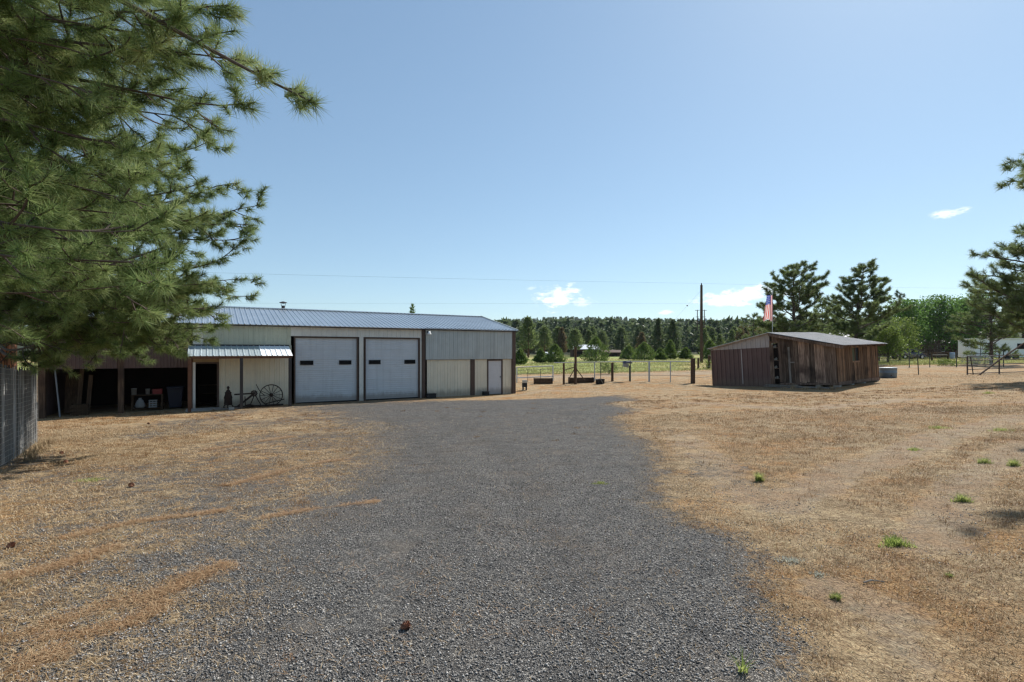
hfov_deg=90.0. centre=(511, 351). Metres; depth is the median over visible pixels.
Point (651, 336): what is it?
conifer tree
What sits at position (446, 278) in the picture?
power line
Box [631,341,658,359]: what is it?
juniper tree
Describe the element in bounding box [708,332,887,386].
wooden shed
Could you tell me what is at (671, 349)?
juniper tree
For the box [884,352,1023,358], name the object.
rail fence
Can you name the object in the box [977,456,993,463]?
grass tuft
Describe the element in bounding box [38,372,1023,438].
dry grass
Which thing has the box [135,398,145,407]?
feed sack
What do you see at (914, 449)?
grass tuft
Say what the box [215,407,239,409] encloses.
plank
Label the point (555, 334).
conifer tree
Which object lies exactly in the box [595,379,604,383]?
black tub
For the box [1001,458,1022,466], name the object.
grass tuft
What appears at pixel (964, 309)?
leafy tree
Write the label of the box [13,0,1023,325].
sky
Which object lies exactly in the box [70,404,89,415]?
wooden crate
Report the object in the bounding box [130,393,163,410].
work table
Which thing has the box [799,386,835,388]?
board
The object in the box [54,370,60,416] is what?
leaning pole
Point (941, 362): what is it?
bush
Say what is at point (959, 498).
grass tuft
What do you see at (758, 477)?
grass tuft
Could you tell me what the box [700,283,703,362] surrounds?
utility pole
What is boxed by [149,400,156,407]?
milk crate
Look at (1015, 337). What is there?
pine tree
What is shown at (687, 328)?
wooded hill forest
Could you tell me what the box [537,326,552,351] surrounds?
conifer tree
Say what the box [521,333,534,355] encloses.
conifer tree
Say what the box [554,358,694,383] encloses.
pipe fence
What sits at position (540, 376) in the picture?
pipe gate
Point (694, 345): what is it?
conifer tree
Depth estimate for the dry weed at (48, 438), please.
11.18 m
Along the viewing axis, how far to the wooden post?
49.90 m
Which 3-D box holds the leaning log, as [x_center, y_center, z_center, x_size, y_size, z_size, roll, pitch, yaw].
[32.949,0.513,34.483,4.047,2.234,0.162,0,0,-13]
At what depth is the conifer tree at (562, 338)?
138.89 m
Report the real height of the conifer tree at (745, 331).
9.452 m
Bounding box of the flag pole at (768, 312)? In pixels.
[763,293,772,343]
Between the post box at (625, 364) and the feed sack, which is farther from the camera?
the post box at (625, 364)
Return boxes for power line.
[205,272,649,282]
[462,303,686,303]
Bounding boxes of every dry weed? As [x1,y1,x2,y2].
[11,440,49,461]
[24,437,54,452]
[40,435,64,443]
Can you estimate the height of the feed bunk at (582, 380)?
0.420 m
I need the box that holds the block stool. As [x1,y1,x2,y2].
[522,380,526,389]
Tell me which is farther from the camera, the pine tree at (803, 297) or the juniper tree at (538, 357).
the juniper tree at (538, 357)
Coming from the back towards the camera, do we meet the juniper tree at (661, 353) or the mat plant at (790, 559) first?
the juniper tree at (661, 353)
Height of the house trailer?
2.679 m
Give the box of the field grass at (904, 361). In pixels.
[517,356,1023,374]
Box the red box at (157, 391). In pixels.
[152,388,162,393]
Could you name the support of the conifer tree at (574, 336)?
on the ground at (512, 416)
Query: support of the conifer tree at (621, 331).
on the ground at (512, 416)
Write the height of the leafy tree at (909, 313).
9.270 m
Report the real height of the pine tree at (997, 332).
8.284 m
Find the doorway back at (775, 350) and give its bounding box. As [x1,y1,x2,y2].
[773,344,779,383]
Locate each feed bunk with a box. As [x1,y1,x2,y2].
[534,378,552,383]
[568,377,593,383]
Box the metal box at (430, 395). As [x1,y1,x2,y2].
[426,393,436,397]
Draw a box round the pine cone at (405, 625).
[400,620,410,629]
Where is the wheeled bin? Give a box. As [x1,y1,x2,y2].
[166,386,184,407]
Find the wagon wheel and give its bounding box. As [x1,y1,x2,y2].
[259,384,282,403]
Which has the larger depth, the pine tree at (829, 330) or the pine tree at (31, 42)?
the pine tree at (829, 330)
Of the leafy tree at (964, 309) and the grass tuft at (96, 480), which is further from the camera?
the leafy tree at (964, 309)
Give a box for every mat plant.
[774,556,804,565]
[808,570,829,577]
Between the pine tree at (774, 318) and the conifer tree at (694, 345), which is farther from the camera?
the conifer tree at (694, 345)
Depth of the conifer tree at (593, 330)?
157.00 m
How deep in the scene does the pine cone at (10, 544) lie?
4.32 m
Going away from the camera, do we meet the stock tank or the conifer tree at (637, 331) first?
the stock tank
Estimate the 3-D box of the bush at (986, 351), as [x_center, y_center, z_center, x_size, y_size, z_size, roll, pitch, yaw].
[54.303,0.229,57.961,1.825,2.475,1.855,0,0,0]
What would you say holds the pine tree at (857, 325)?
on the ground at (512, 416)
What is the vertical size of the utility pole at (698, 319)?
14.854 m
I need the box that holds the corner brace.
[563,347,584,384]
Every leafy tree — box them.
[870,324,910,361]
[879,298,932,348]
[880,317,923,359]
[912,298,944,357]
[920,294,969,357]
[943,296,984,356]
[959,293,1003,338]
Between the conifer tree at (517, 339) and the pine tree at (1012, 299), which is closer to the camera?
the pine tree at (1012, 299)
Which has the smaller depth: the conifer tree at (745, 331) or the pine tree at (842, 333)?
the pine tree at (842, 333)
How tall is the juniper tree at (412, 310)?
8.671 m
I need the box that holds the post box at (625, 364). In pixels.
[622,361,632,380]
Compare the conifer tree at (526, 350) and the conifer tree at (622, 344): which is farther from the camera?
the conifer tree at (622, 344)
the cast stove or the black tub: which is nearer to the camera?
the cast stove
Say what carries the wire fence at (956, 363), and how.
on the ground at (512, 416)
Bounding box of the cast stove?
[223,386,232,407]
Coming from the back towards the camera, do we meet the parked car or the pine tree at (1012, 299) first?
the parked car
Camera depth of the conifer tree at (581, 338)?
136.12 m
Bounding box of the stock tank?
[879,367,896,377]
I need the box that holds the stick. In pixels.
[863,579,883,582]
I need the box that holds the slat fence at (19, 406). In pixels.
[0,364,37,465]
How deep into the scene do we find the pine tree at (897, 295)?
86.02 m
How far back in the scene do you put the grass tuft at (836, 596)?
3.34 m
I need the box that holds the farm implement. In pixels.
[233,384,283,407]
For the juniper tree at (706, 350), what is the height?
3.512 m
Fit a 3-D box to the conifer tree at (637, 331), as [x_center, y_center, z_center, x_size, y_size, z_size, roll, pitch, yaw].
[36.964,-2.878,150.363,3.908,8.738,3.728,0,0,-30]
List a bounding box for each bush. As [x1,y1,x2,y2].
[597,362,617,373]
[919,341,947,357]
[932,359,959,365]
[958,355,995,365]
[979,344,1002,357]
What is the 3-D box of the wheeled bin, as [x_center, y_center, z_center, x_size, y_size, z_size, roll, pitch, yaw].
[-14.880,2.042,22.645,0.660,0.985,0.665,0,0,-30]
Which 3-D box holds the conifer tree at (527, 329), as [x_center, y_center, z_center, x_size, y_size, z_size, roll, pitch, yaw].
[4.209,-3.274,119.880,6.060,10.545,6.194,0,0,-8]
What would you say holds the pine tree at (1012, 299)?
on the ground at (512, 416)
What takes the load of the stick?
on the ground at (512, 416)
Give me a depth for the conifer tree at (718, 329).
158.52 m
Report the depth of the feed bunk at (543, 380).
35.70 m
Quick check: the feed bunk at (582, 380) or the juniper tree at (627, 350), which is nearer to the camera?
the feed bunk at (582, 380)
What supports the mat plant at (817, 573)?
on the ground at (512, 416)
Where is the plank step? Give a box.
[765,384,802,387]
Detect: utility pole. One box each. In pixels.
[695,310,699,352]
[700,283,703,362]
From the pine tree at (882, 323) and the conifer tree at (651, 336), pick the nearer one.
the pine tree at (882, 323)
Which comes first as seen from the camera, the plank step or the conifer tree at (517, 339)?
the plank step
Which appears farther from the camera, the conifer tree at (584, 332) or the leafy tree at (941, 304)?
the conifer tree at (584, 332)
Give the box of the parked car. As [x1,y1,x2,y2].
[891,349,927,358]
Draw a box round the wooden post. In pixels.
[708,355,710,368]
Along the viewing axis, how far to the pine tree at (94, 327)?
9.96 m
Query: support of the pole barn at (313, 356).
on the ground at (512, 416)
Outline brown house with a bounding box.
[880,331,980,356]
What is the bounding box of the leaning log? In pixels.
[978,343,1023,374]
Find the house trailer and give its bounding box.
[958,339,1023,358]
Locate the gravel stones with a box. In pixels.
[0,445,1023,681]
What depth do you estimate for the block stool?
31.66 m
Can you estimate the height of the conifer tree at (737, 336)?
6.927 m
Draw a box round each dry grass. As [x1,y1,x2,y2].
[0,404,1023,681]
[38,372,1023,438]
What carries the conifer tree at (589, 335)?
on the ground at (512, 416)
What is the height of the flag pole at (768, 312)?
7.021 m
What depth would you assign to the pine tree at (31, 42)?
4.83 m
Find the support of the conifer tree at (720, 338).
on the ground at (512, 416)
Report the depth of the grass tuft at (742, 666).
2.55 m
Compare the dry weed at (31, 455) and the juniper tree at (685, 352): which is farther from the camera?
the juniper tree at (685, 352)
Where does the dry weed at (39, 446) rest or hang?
on the ground at (512, 416)
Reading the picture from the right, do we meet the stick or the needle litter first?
the stick
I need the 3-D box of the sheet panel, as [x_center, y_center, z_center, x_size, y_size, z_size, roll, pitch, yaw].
[-18.250,1.747,21.281,0.500,1.589,0.252,0,0,-30]
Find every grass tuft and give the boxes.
[73,476,110,481]
[731,642,755,673]
[754,470,766,480]
[828,591,843,600]
[878,534,916,547]
[906,447,922,450]
[929,425,954,428]
[950,492,975,502]
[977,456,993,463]
[988,427,1014,431]
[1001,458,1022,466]
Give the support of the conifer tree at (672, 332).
on the ground at (512, 416)
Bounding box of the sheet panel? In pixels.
[64,374,78,412]
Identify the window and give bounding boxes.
[851,346,859,362]
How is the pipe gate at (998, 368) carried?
on the ground at (512, 416)
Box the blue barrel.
[949,352,954,358]
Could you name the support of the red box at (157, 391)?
on the work table
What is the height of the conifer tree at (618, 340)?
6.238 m
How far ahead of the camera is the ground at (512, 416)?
4.71 m
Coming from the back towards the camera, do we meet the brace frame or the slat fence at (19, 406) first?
the brace frame
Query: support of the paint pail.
on the work table
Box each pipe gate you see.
[516,366,553,382]
[967,355,1023,374]
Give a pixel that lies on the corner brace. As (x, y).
(575, 370)
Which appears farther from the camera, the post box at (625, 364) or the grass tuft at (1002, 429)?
the post box at (625, 364)
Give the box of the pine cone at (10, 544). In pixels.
[6,541,15,548]
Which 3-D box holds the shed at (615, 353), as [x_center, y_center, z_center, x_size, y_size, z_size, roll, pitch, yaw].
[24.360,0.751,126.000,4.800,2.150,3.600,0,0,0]
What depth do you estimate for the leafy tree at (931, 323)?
77.65 m
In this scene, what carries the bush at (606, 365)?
on the ground at (512, 416)
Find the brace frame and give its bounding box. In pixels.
[931,353,948,360]
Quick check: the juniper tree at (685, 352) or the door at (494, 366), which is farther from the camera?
the juniper tree at (685, 352)
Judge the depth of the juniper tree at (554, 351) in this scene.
73.51 m
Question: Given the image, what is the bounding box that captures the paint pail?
[131,388,136,394]
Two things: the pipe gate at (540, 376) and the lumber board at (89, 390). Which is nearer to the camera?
the lumber board at (89, 390)
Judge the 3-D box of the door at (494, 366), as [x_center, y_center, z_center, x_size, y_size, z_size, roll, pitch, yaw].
[-1.007,1.535,29.745,1.025,2.130,0.135,0,0,-30]
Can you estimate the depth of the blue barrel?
69.77 m
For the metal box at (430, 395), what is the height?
0.230 m
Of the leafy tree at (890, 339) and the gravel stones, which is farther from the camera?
the leafy tree at (890, 339)
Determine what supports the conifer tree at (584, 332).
on the ground at (512, 416)
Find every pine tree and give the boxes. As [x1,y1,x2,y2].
[0,0,330,353]
[0,27,270,379]
[737,311,764,340]
[748,312,785,334]
[755,259,841,343]
[795,300,849,336]
[813,258,912,340]
[819,308,854,337]
[844,296,906,360]
[887,288,905,305]
[943,282,1023,363]
[959,223,1023,333]
[990,153,1023,235]
[998,273,1023,338]
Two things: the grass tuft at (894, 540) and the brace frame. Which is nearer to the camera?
the grass tuft at (894, 540)
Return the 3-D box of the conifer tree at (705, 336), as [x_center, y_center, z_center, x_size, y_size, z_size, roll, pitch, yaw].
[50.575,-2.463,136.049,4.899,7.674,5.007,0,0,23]
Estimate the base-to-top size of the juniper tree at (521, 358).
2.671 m
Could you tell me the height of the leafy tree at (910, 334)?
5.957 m
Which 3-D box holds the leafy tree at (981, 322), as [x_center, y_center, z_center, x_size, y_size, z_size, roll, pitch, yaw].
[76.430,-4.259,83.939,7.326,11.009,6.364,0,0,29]
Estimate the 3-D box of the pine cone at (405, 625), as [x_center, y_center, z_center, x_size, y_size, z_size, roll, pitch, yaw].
[-0.619,1.592,2.974,0.060,0.054,0.055,0,0,-23]
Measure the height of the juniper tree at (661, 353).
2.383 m
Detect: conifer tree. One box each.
[516,326,523,346]
[518,315,539,357]
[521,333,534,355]
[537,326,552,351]
[550,326,564,345]
[556,326,567,352]
[566,329,584,349]
[567,328,585,347]
[581,328,587,338]
[583,329,595,344]
[590,325,596,344]
[596,330,608,346]
[613,326,630,353]
[614,336,620,349]
[618,335,624,350]
[632,327,640,351]
[635,331,646,353]
[648,335,653,354]
[650,318,665,353]
[662,318,682,353]
[692,331,699,353]
[694,328,710,349]
[708,327,717,342]
[713,326,725,342]
[714,334,724,345]
[725,330,735,343]
[735,326,744,340]
[743,326,749,335]
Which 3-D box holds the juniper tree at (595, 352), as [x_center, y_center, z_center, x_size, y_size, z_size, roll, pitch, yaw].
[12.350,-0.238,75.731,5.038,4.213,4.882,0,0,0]
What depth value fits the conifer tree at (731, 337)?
138.23 m
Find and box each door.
[294,336,357,403]
[364,337,419,400]
[487,359,502,393]
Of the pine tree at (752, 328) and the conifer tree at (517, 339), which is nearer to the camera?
the pine tree at (752, 328)
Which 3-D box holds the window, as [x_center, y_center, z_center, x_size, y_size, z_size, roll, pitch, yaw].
[18.969,0.161,28.297,1.060,0.900,0.072,-2,-2,-35]
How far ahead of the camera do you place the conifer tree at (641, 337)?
119.78 m
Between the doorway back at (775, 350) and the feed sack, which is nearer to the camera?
the feed sack
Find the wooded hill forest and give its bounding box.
[494,315,871,351]
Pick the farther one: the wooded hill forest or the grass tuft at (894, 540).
the wooded hill forest
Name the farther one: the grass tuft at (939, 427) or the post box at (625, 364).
the post box at (625, 364)
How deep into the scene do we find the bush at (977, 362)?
45.89 m
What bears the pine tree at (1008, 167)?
on the ground at (512, 416)
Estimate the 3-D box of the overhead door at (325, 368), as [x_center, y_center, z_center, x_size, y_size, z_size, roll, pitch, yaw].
[-9.058,0.998,25.061,3.000,3.405,0.126,0,0,-30]
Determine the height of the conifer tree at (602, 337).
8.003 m
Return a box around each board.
[77,369,83,403]
[86,375,92,406]
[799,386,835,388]
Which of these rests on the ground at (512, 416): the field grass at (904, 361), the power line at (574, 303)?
the field grass at (904, 361)
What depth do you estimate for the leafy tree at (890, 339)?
55.32 m
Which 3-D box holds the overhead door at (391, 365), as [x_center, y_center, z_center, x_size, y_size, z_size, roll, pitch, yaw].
[-6.230,0.998,26.712,2.930,3.405,0.126,0,0,-30]
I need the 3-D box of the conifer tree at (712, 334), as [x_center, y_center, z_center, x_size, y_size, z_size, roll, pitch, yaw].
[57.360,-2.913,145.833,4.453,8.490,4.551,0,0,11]
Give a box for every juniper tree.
[409,304,415,312]
[516,348,529,364]
[532,348,547,362]
[542,344,566,362]
[579,336,610,361]
[619,345,636,359]
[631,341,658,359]
[654,348,668,359]
[664,340,679,358]
[678,347,693,358]
[699,340,715,358]
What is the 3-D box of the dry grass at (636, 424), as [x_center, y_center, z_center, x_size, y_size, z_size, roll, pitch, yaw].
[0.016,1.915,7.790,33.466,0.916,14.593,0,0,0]
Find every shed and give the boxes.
[601,350,620,356]
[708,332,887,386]
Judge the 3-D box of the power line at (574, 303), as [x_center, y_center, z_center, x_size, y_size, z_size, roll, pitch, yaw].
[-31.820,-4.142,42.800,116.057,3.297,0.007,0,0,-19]
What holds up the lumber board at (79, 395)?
on the ground at (512, 416)
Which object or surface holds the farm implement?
on the ground at (512, 416)
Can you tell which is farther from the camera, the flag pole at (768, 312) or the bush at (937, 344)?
the bush at (937, 344)
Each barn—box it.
[38,301,517,418]
[569,345,598,356]
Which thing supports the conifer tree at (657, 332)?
on the ground at (512, 416)
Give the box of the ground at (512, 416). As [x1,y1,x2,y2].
[0,332,1023,681]
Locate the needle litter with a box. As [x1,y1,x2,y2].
[0,436,611,681]
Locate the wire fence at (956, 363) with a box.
[881,350,1003,366]
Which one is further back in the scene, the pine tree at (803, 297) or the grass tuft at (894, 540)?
the pine tree at (803, 297)
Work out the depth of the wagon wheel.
23.36 m

